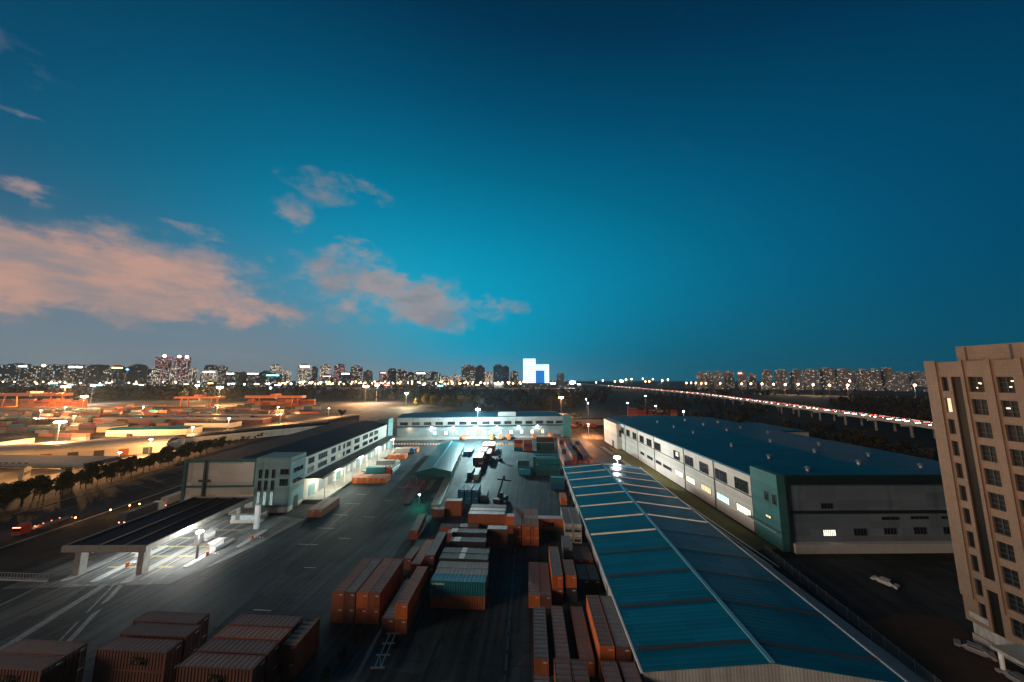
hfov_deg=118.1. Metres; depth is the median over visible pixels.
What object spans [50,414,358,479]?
depot lane
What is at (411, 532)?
door
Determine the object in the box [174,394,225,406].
gantry crane
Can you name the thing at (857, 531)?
window
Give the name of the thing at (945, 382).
window
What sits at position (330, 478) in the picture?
roller door
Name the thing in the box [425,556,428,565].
door
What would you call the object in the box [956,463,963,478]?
window
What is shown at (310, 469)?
window
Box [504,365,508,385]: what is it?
tower block
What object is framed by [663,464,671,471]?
window
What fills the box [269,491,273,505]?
window
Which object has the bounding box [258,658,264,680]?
door
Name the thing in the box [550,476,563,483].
shipping container
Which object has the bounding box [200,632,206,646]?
door
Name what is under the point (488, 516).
shipping container
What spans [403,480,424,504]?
portal frame
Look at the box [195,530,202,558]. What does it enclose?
floodlight mast
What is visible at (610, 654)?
door
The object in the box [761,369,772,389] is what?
tower block
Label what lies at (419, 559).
shipping container
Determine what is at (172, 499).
lorry
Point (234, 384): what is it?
block
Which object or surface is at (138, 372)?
tower block
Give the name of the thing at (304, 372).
tower block
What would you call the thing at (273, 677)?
door
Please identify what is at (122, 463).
street tree
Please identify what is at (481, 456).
shipping container
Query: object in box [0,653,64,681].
shipping container
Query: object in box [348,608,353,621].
door
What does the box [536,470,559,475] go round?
shipping container
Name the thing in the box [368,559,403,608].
shipping container
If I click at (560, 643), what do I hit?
shipping container
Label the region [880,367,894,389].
tower block
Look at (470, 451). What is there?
shipping container
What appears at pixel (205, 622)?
door
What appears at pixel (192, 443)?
street tree
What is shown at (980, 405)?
window
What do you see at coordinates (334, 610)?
door
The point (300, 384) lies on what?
block
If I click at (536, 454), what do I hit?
shipping container
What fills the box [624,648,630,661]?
door
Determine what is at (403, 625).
door
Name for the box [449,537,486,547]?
shipping container
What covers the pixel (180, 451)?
street tree
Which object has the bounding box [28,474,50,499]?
street tree
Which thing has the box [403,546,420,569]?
shipping container
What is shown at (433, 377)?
tower block
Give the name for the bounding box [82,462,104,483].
street tree
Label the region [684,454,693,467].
window
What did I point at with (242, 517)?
window
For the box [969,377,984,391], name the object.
window
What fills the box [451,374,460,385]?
tower block
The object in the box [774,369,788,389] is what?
tower block
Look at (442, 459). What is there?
loading shed
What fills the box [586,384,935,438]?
viaduct
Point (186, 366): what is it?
tower block
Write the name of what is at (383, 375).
tower block
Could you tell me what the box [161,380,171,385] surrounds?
block
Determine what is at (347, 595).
door
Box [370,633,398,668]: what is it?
container chassis
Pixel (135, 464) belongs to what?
street tree
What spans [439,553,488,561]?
shipping container
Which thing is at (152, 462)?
street tree
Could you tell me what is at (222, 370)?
tower block
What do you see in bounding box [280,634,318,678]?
shipping container
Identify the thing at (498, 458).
reach stacker
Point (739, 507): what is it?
window
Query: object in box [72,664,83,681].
door
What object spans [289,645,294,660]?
door
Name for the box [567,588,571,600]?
door
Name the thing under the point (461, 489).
shipping container
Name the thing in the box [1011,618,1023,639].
window
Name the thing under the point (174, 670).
door
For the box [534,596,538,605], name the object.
door
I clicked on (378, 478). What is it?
shipping container
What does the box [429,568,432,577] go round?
door
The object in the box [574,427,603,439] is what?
yard
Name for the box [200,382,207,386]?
block
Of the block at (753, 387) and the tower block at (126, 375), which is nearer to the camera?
the block at (753, 387)
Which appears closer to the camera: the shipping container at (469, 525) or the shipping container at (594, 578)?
the shipping container at (594, 578)
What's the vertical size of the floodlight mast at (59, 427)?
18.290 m
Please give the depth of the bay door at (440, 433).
254.12 m
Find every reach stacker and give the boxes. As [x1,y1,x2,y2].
[493,476,510,504]
[495,448,502,460]
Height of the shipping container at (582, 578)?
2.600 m
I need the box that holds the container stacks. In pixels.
[0,399,676,439]
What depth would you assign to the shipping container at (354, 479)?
146.56 m
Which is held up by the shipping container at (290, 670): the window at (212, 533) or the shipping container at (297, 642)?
the shipping container at (297, 642)
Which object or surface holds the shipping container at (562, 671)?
on the shipping container
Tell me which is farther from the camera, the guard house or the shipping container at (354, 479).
the shipping container at (354, 479)
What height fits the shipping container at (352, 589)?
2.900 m
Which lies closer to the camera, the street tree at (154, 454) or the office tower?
the office tower
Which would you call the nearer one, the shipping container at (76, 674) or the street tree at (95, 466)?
the shipping container at (76, 674)
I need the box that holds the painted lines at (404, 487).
[28,447,779,610]
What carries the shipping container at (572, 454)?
on the shipping container
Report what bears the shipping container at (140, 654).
on the shipping container at (103, 675)
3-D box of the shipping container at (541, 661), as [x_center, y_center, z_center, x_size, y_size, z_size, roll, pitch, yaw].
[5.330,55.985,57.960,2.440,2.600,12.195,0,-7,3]
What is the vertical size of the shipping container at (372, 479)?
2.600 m
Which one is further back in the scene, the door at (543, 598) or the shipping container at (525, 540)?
the shipping container at (525, 540)
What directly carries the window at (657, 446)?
in the warehouse at (790, 492)
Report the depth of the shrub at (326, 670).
51.29 m
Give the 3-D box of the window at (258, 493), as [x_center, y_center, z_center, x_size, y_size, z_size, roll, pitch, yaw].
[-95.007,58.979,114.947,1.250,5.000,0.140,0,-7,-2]
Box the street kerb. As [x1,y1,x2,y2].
[1,466,181,547]
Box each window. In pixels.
[204,531,214,537]
[210,540,223,547]
[231,515,253,519]
[256,492,259,503]
[257,480,261,490]
[258,469,262,478]
[262,491,266,505]
[263,480,267,490]
[264,469,268,478]
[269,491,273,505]
[270,480,274,490]
[271,469,275,477]
[279,479,287,485]
[280,469,288,474]
[293,464,303,472]
[293,475,302,483]
[307,465,313,472]
[308,456,314,463]
[318,450,327,459]
[318,459,326,467]
[639,435,643,442]
[646,438,651,446]
[654,441,660,451]
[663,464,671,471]
[673,450,679,460]
[675,469,682,478]
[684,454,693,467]
[686,475,694,485]
[699,461,708,474]
[701,483,710,494]
[714,468,726,483]
[716,491,729,505]
[734,476,748,493]
[736,502,750,515]
[764,490,768,500]
[771,493,776,505]
[820,503,832,508]
[822,529,836,535]
[853,528,867,535]
[881,517,898,519]
[883,528,897,534]
[910,516,928,518]
[913,527,926,533]
[942,377,948,390]
[943,527,950,533]
[946,398,952,412]
[949,419,955,433]
[953,441,959,455]
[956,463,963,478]
[960,485,967,500]
[964,508,971,524]
[968,531,974,547]
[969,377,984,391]
[972,555,978,571]
[973,399,988,414]
[976,579,983,596]
[977,422,993,438]
[980,603,986,618]
[981,445,997,462]
[985,468,1001,486]
[989,492,1006,511]
[993,516,1010,536]
[998,377,1015,392]
[998,541,1015,562]
[1002,400,1020,417]
[1002,566,1020,588]
[1006,424,1023,442]
[1007,592,1023,614]
[1011,449,1023,466]
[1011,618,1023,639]
[1016,474,1023,491]
[1020,499,1023,515]
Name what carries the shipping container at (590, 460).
on the shipping container
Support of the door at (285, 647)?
in the shipping container at (297, 642)
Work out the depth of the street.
123.02 m
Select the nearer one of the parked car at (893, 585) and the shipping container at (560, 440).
the parked car at (893, 585)
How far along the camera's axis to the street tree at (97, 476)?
143.48 m
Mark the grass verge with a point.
(744, 535)
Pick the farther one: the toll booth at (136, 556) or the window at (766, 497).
the window at (766, 497)
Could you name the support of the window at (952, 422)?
in the office tower
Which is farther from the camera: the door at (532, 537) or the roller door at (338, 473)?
the roller door at (338, 473)
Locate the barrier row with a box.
[392,443,523,444]
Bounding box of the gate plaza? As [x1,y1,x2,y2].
[2,516,303,588]
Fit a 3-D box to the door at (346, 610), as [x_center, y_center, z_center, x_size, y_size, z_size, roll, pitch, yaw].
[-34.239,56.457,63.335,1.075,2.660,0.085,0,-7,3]
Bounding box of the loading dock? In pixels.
[431,453,462,507]
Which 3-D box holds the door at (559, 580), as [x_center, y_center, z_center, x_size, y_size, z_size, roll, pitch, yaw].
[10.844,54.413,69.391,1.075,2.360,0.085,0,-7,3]
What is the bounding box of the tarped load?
[361,465,398,474]
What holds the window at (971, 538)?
in the office tower
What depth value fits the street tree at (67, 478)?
129.87 m
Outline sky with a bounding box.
[0,0,1023,380]
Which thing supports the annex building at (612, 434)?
on the ground at (30, 553)
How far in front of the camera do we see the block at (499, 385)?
1577.96 m
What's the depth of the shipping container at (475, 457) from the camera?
175.00 m
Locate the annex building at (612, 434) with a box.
[603,418,621,448]
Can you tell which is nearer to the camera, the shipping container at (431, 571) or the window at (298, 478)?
the shipping container at (431, 571)
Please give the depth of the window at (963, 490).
60.29 m
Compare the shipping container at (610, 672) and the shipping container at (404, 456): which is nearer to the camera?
the shipping container at (610, 672)
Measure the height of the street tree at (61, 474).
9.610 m
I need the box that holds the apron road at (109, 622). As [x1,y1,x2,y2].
[0,440,450,672]
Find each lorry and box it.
[11,516,72,536]
[118,500,165,523]
[161,491,180,505]
[366,466,391,473]
[376,459,399,464]
[395,447,414,453]
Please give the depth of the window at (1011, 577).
54.54 m
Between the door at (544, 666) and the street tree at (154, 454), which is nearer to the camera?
the door at (544, 666)
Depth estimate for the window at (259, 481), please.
115.44 m
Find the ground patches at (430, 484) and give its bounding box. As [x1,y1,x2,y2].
[424,448,500,497]
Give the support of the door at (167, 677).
in the shipping container at (103, 675)
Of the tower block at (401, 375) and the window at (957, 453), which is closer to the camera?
the window at (957, 453)
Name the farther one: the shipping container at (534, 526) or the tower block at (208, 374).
the tower block at (208, 374)
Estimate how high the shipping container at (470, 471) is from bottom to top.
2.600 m
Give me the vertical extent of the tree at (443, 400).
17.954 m
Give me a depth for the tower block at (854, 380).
1392.77 m
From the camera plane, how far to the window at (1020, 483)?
53.61 m
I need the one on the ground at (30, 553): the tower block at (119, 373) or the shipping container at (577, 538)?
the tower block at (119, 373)
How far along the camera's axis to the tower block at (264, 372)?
1930.18 m
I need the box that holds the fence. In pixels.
[765,545,940,681]
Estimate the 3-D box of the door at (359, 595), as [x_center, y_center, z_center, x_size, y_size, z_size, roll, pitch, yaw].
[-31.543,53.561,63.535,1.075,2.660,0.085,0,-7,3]
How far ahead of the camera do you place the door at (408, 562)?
80.87 m
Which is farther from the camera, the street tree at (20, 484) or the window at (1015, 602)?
the street tree at (20, 484)
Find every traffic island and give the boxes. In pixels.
[60,552,128,581]
[90,545,167,582]
[120,546,193,583]
[183,538,234,567]
[236,529,267,547]
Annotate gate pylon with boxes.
[253,503,261,528]
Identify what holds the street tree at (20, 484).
on the depot ground at (361, 409)
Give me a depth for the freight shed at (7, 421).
322.48 m
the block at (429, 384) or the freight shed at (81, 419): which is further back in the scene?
the block at (429, 384)
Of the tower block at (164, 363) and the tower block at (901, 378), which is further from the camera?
the tower block at (164, 363)
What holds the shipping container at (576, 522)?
on the shipping container at (577, 538)
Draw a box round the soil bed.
[854,614,1023,681]
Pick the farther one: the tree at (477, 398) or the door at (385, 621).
the tree at (477, 398)
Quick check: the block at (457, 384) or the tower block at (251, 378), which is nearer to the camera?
the block at (457, 384)
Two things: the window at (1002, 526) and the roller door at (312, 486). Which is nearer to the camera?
the window at (1002, 526)
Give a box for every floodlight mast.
[53,421,66,441]
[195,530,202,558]
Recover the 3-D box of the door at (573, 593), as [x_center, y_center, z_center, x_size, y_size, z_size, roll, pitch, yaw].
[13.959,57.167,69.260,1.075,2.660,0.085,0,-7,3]
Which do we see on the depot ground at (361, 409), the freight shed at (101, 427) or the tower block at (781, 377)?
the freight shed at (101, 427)
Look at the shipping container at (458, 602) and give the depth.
67.17 m
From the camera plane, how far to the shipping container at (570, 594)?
69.31 m
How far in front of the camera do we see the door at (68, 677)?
49.59 m
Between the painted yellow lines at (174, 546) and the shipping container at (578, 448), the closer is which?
the painted yellow lines at (174, 546)
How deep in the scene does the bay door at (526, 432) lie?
260.21 m
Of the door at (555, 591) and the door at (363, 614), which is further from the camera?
the door at (555, 591)
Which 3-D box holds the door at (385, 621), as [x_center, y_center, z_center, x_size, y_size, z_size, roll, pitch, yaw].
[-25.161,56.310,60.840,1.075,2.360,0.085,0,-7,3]
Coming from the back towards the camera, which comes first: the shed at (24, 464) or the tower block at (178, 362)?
the tower block at (178, 362)
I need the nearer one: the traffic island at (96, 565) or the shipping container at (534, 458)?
the traffic island at (96, 565)
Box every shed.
[0,419,12,425]
[0,435,185,455]
[0,437,36,444]
[0,454,120,481]
[4,418,88,421]
[66,424,128,431]
[93,417,270,423]
[105,425,202,435]
[135,414,285,419]
[137,407,250,410]
[184,421,241,427]
[186,421,329,443]
[317,415,358,422]
[416,441,463,484]
[562,462,907,681]
[571,417,606,424]
[742,423,808,435]
[829,440,938,461]
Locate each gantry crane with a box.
[0,391,72,407]
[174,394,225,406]
[245,394,305,406]
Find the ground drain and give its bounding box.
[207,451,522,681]
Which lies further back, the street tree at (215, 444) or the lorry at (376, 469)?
the street tree at (215, 444)
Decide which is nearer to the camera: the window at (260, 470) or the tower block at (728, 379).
the window at (260, 470)
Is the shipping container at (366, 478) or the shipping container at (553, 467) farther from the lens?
the shipping container at (553, 467)
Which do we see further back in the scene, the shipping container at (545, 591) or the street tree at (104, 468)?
the street tree at (104, 468)
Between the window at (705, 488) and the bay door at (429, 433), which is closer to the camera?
the window at (705, 488)
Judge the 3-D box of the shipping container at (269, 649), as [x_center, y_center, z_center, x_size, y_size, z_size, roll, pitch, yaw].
[-45.396,52.070,50.910,12.195,2.900,2.440,0,-7,3]
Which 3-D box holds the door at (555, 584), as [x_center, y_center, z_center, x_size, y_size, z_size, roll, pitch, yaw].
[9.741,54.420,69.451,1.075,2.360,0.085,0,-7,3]
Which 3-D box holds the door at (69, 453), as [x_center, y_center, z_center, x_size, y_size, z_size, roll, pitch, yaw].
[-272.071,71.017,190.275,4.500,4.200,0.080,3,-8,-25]
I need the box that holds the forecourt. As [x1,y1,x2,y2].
[762,558,1023,681]
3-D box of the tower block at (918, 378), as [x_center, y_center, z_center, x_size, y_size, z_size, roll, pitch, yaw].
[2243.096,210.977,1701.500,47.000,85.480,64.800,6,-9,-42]
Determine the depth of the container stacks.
402.46 m
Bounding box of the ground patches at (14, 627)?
[0,442,580,639]
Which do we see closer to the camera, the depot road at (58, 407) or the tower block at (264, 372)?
the depot road at (58, 407)
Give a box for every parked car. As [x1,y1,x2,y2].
[870,575,900,589]
[953,638,997,661]
[995,668,1023,681]
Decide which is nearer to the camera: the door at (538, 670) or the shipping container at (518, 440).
the door at (538, 670)
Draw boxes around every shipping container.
[0,639,87,675]
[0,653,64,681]
[61,662,84,681]
[92,659,180,681]
[94,637,182,672]
[120,622,200,654]
[133,611,209,635]
[176,652,265,681]
[180,644,198,662]
[196,638,279,673]
[199,631,207,647]
[213,625,291,658]
[228,614,302,633]
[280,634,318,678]
[281,617,319,661]
[307,497,332,516]
[315,497,339,516]
[330,607,342,622]
[331,558,372,606]
[342,607,355,622]
[343,558,382,607]
[352,474,362,483]
[355,608,367,623]
[356,558,392,607]
[357,474,367,483]
[363,474,373,482]
[367,573,402,623]
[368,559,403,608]
[369,474,378,482]
[375,474,384,482]
[381,474,390,482]
[381,578,409,632]
[394,580,426,634]
[395,566,427,618]
[396,453,402,459]
[401,453,407,459]
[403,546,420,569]
[410,513,425,539]
[410,539,432,574]
[424,531,446,566]
[427,542,446,578]
[430,573,486,596]
[430,590,486,609]
[432,506,444,516]
[435,568,487,584]
[437,561,488,575]
[439,523,459,531]
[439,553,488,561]
[442,547,489,560]
[445,498,462,507]
[445,506,462,515]
[447,529,451,541]
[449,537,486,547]
[451,528,486,541]
[458,483,467,496]
[459,523,478,528]
[464,448,469,455]
[465,483,473,496]
[465,496,471,503]
[467,466,474,477]
[468,447,473,455]
[468,510,504,522]
[468,522,504,528]
[470,507,505,512]
[471,504,506,512]
[472,483,480,496]
[472,491,480,503]
[473,452,479,461]
[473,468,480,479]
[478,452,484,461]
[478,461,483,468]
[480,490,488,501]
[486,449,491,457]
[487,525,507,538]
[487,537,507,547]
[491,442,495,449]
[505,513,522,524]
[505,525,512,533]
[513,508,521,534]
[513,529,521,544]
[514,439,522,442]
[514,443,522,446]
[514,447,522,450]
[518,459,528,465]
[519,468,529,474]
[522,509,529,535]
[522,536,529,545]
[524,439,531,443]
[524,443,531,446]
[524,447,531,450]
[525,515,563,528]
[529,562,539,607]
[530,509,538,535]
[531,536,538,545]
[533,456,555,461]
[533,606,548,673]
[534,674,548,681]
[535,453,556,457]
[536,437,552,440]
[536,442,553,446]
[536,446,553,450]
[536,464,559,470]
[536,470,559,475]
[537,457,559,463]
[539,528,563,539]
[539,562,551,608]
[549,546,562,587]
[549,564,562,602]
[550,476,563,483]
[551,483,564,489]
[551,605,569,661]
[554,658,571,681]
[558,436,562,443]
[559,444,565,452]
[559,492,566,504]
[560,507,572,532]
[561,535,572,557]
[561,546,572,559]
[563,559,576,587]
[563,574,576,601]
[564,455,571,464]
[564,532,572,542]
[566,445,572,452]
[568,507,581,533]
[569,450,576,460]
[570,606,594,676]
[570,659,589,681]
[573,533,581,542]
[573,546,582,566]
[575,564,589,590]
[576,445,583,453]
[577,455,582,463]
[580,450,587,460]
[580,547,592,563]
[585,564,600,591]
[586,595,614,663]
[586,609,600,681]
[588,455,593,462]
[599,595,631,663]
[601,660,621,681]
[619,661,641,681]
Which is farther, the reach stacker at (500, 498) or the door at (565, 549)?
the reach stacker at (500, 498)
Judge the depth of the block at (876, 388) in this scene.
1182.27 m
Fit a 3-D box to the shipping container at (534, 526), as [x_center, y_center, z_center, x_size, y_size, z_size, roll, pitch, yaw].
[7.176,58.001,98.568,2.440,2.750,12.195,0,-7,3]
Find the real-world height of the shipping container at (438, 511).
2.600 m
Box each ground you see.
[0,381,954,673]
[0,400,454,512]
[82,438,622,681]
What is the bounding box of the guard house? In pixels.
[228,508,270,522]
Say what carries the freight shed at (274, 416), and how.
on the depot ground at (361, 409)
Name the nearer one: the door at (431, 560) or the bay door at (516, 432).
the door at (431, 560)
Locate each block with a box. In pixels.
[0,365,20,385]
[7,363,31,367]
[17,366,43,385]
[36,364,45,384]
[43,364,64,384]
[44,381,62,386]
[63,364,86,385]
[85,364,109,383]
[101,371,113,383]
[110,365,125,385]
[124,367,128,384]
[126,364,147,385]
[144,380,153,386]
[149,368,161,385]
[154,354,173,384]
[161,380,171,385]
[168,367,177,384]
[174,355,182,383]
[179,356,191,383]
[182,382,191,385]
[188,368,197,385]
[199,369,217,385]
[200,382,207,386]
[204,365,216,370]
[205,381,216,385]
[215,365,227,384]
[224,371,236,382]
[229,382,236,386]
[236,372,240,385]
[239,371,246,385]
[244,372,259,385]
[252,382,261,386]
[259,370,271,385]
[263,373,282,386]
[270,364,282,374]
[281,370,291,384]
[295,380,305,385]
[297,364,311,384]
[311,366,317,384]
[314,381,324,386]
[319,364,331,380]
[321,374,333,384]
[324,382,335,386]
[333,364,344,384]
[339,371,351,385]
[346,381,354,385]
[351,365,362,384]
[359,381,368,386]
[363,370,372,385]
[379,371,387,383]
[383,383,391,387]
[387,368,395,384]
[395,369,406,385]
[406,372,414,385]
[411,381,418,386]
[414,371,426,385]
[426,382,433,386]
[427,371,440,385]
[440,376,450,385]
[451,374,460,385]
[455,381,465,386]
[461,365,475,385]
[476,365,484,385]
[485,372,492,381]
[485,381,495,386]
[493,364,503,382]
[493,382,503,387]
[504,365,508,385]
[510,371,518,385]
[549,380,557,387]
[557,373,563,386]
[562,382,569,387]
[696,371,705,388]
[705,371,713,388]
[713,370,723,388]
[723,370,734,388]
[737,371,746,388]
[747,373,756,387]
[749,385,757,388]
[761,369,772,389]
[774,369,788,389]
[789,369,803,389]
[802,369,819,389]
[818,367,835,389]
[826,386,839,389]
[834,368,853,389]
[851,371,856,388]
[855,369,870,389]
[860,386,873,390]
[869,368,881,386]
[873,386,883,390]
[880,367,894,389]
[893,386,908,390]
[894,372,909,386]
[908,371,926,386]
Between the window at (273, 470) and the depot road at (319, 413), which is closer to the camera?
the window at (273, 470)
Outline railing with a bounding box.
[0,572,48,581]
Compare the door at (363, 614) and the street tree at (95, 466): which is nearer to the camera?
the door at (363, 614)
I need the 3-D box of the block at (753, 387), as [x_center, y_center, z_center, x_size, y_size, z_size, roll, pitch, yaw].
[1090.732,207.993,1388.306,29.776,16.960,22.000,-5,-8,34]
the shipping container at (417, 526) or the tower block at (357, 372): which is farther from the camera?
the tower block at (357, 372)
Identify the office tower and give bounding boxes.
[923,342,1023,669]
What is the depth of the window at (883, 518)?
90.59 m
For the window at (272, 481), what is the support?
in the warehouse at (285, 473)
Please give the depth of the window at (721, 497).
114.60 m
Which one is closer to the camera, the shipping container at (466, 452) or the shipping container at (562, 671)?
the shipping container at (562, 671)
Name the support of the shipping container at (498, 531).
on the shipping container at (496, 543)
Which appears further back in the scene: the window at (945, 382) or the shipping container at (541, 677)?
the window at (945, 382)
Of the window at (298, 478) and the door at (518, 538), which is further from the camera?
the window at (298, 478)
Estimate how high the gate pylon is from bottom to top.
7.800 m
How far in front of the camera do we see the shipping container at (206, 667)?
47.41 m
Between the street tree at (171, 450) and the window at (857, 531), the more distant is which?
the street tree at (171, 450)
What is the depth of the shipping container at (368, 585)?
66.19 m
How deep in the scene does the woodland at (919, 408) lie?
517.15 m
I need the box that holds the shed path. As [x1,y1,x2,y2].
[739,546,926,681]
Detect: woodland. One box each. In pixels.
[0,384,455,399]
[421,386,612,410]
[617,393,937,459]
[652,387,932,421]
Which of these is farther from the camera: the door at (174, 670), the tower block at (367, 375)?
the tower block at (367, 375)
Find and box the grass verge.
[609,447,775,549]
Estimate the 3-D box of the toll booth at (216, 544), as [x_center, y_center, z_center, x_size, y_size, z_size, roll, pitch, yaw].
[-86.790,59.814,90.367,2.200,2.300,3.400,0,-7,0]
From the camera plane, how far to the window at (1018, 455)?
53.82 m
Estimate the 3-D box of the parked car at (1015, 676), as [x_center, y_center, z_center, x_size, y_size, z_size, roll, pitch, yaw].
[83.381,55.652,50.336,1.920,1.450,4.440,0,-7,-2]
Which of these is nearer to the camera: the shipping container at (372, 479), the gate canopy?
the gate canopy
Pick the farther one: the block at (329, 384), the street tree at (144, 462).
the block at (329, 384)
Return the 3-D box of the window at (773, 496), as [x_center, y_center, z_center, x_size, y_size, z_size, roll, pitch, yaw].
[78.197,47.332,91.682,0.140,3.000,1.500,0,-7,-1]
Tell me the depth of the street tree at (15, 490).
118.01 m
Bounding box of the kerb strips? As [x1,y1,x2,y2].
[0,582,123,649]
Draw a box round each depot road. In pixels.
[0,413,350,413]
[0,432,38,433]
[5,407,110,407]
[43,410,333,410]
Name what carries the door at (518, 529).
in the shipping container at (517, 525)
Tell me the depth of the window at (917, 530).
90.28 m
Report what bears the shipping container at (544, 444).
on the shipping container at (545, 448)
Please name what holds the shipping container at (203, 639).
on the yard ground at (447, 645)
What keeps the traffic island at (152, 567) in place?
on the gate plaza
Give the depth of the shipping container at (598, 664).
55.70 m
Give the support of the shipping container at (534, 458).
on the shipping container
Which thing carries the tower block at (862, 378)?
on the ground at (30, 553)
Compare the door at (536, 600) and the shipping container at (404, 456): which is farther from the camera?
the shipping container at (404, 456)
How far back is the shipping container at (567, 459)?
160.01 m
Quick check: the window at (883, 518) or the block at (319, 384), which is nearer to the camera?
the window at (883, 518)
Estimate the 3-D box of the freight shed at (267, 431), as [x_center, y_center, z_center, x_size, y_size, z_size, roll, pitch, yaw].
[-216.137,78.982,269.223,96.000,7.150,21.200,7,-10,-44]
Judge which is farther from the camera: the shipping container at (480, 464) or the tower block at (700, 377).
the tower block at (700, 377)
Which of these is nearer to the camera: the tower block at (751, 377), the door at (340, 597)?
the door at (340, 597)
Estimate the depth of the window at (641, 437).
185.15 m
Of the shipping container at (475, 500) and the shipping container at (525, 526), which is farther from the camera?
the shipping container at (475, 500)
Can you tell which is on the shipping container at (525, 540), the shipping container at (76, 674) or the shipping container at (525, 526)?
the shipping container at (525, 526)
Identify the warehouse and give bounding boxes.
[180,418,397,512]
[395,411,570,439]
[607,415,953,553]
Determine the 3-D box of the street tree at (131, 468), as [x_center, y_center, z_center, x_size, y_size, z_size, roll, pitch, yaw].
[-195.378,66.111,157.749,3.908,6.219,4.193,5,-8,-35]
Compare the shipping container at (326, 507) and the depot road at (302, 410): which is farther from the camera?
the depot road at (302, 410)
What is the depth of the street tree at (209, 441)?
205.29 m
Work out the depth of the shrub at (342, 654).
55.03 m
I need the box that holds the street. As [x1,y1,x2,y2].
[0,414,400,547]
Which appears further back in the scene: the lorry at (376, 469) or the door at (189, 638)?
the lorry at (376, 469)
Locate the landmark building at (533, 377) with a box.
[523,359,550,387]
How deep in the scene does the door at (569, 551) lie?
81.67 m
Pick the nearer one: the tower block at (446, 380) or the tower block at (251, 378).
the tower block at (446, 380)
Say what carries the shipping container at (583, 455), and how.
on the shipping container
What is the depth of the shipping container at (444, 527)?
98.66 m
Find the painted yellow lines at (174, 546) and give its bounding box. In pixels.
[107,529,242,567]
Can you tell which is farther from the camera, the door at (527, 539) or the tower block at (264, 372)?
the tower block at (264, 372)
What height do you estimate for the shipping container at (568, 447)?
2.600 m
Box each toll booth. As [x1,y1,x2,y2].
[132,549,151,559]
[203,528,217,540]
[208,537,225,550]
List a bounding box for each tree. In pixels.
[0,482,15,503]
[0,486,20,509]
[0,498,12,511]
[4,478,40,506]
[16,484,34,504]
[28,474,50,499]
[32,480,54,501]
[52,472,76,497]
[53,471,72,494]
[53,485,60,495]
[61,470,85,492]
[78,471,96,488]
[81,469,96,484]
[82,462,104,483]
[94,473,103,484]
[101,465,116,480]
[103,468,118,481]
[105,462,119,470]
[114,459,127,476]
[117,468,127,478]
[120,455,136,466]
[127,464,136,474]
[133,460,142,471]
[136,458,151,472]
[144,456,154,469]
[149,452,159,466]
[156,445,170,464]
[156,455,165,467]
[163,454,173,464]
[166,447,174,461]
[176,448,187,460]
[180,443,190,452]
[184,441,196,447]
[190,445,200,456]
[196,440,206,453]
[202,439,212,452]
[212,442,218,448]
[217,436,226,442]
[338,409,345,416]
[421,395,427,406]
[440,397,446,403]
[452,398,458,404]
[457,395,465,403]
[473,395,479,402]
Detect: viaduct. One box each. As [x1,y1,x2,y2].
[171,387,574,389]
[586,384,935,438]
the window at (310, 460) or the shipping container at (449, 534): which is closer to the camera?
the shipping container at (449, 534)
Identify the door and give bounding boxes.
[41,665,52,681]
[50,659,62,681]
[64,670,73,681]
[65,650,76,672]
[67,452,78,455]
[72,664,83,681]
[75,644,86,666]
[93,450,104,455]
[118,448,128,455]
[142,447,152,453]
[164,667,171,681]
[165,648,173,669]
[170,661,179,681]
[173,642,181,663]
[185,633,192,652]
[192,627,199,646]
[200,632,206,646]
[201,615,208,633]
[252,664,258,681]
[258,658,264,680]
[266,669,271,681]
[267,649,273,670]
[271,663,276,681]
[272,643,278,664]
[281,636,285,655]
[281,662,287,677]
[282,645,289,660]
[287,663,293,677]
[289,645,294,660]
[293,494,297,508]
[308,482,314,496]
[318,478,324,489]
[327,474,332,484]
[331,607,336,621]
[332,592,337,605]
[336,470,340,478]
[336,608,341,621]
[337,592,342,605]
[343,465,347,474]
[343,608,348,621]
[344,593,349,605]
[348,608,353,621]
[349,593,354,606]
[356,608,361,621]
[357,593,361,606]
[361,609,366,622]
[362,593,366,606]
[368,594,373,607]
[368,609,372,622]
[373,609,377,622]
[374,594,378,607]
[382,619,387,631]
[387,619,392,631]
[395,619,400,632]
[396,604,400,617]
[400,620,405,633]
[401,604,406,617]
[403,559,406,568]
[407,559,410,568]
[410,531,413,538]
[411,565,414,573]
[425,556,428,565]
[427,431,431,436]
[429,556,433,566]
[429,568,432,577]
[438,431,443,436]
[449,431,453,436]
[471,431,475,436]
[482,430,486,435]
[492,430,497,435]
[514,430,518,435]
[517,526,520,533]
[517,535,520,543]
[524,430,529,435]
[526,527,529,534]
[526,536,529,544]
[529,595,533,606]
[531,527,534,534]
[531,536,534,544]
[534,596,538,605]
[535,660,541,673]
[541,596,545,606]
[542,660,547,673]
[546,596,550,607]
[553,576,557,586]
[553,589,557,600]
[558,576,561,586]
[558,589,562,601]
[564,548,567,556]
[566,576,570,586]
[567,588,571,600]
[568,548,571,556]
[571,576,575,586]
[571,588,575,600]
[580,580,583,589]
[584,580,588,589]
[587,660,593,675]
[590,580,594,590]
[595,580,599,590]
[601,647,606,660]
[607,647,613,660]
[617,648,623,662]
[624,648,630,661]
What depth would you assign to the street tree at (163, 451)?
178.82 m
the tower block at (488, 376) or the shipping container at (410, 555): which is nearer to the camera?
the shipping container at (410, 555)
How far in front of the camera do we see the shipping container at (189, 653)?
53.32 m
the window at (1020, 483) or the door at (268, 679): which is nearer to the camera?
the door at (268, 679)
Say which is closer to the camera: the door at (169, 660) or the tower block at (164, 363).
the door at (169, 660)
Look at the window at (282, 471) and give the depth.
116.30 m
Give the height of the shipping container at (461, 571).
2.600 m
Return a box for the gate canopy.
[61,496,253,575]
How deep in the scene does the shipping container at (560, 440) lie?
198.61 m

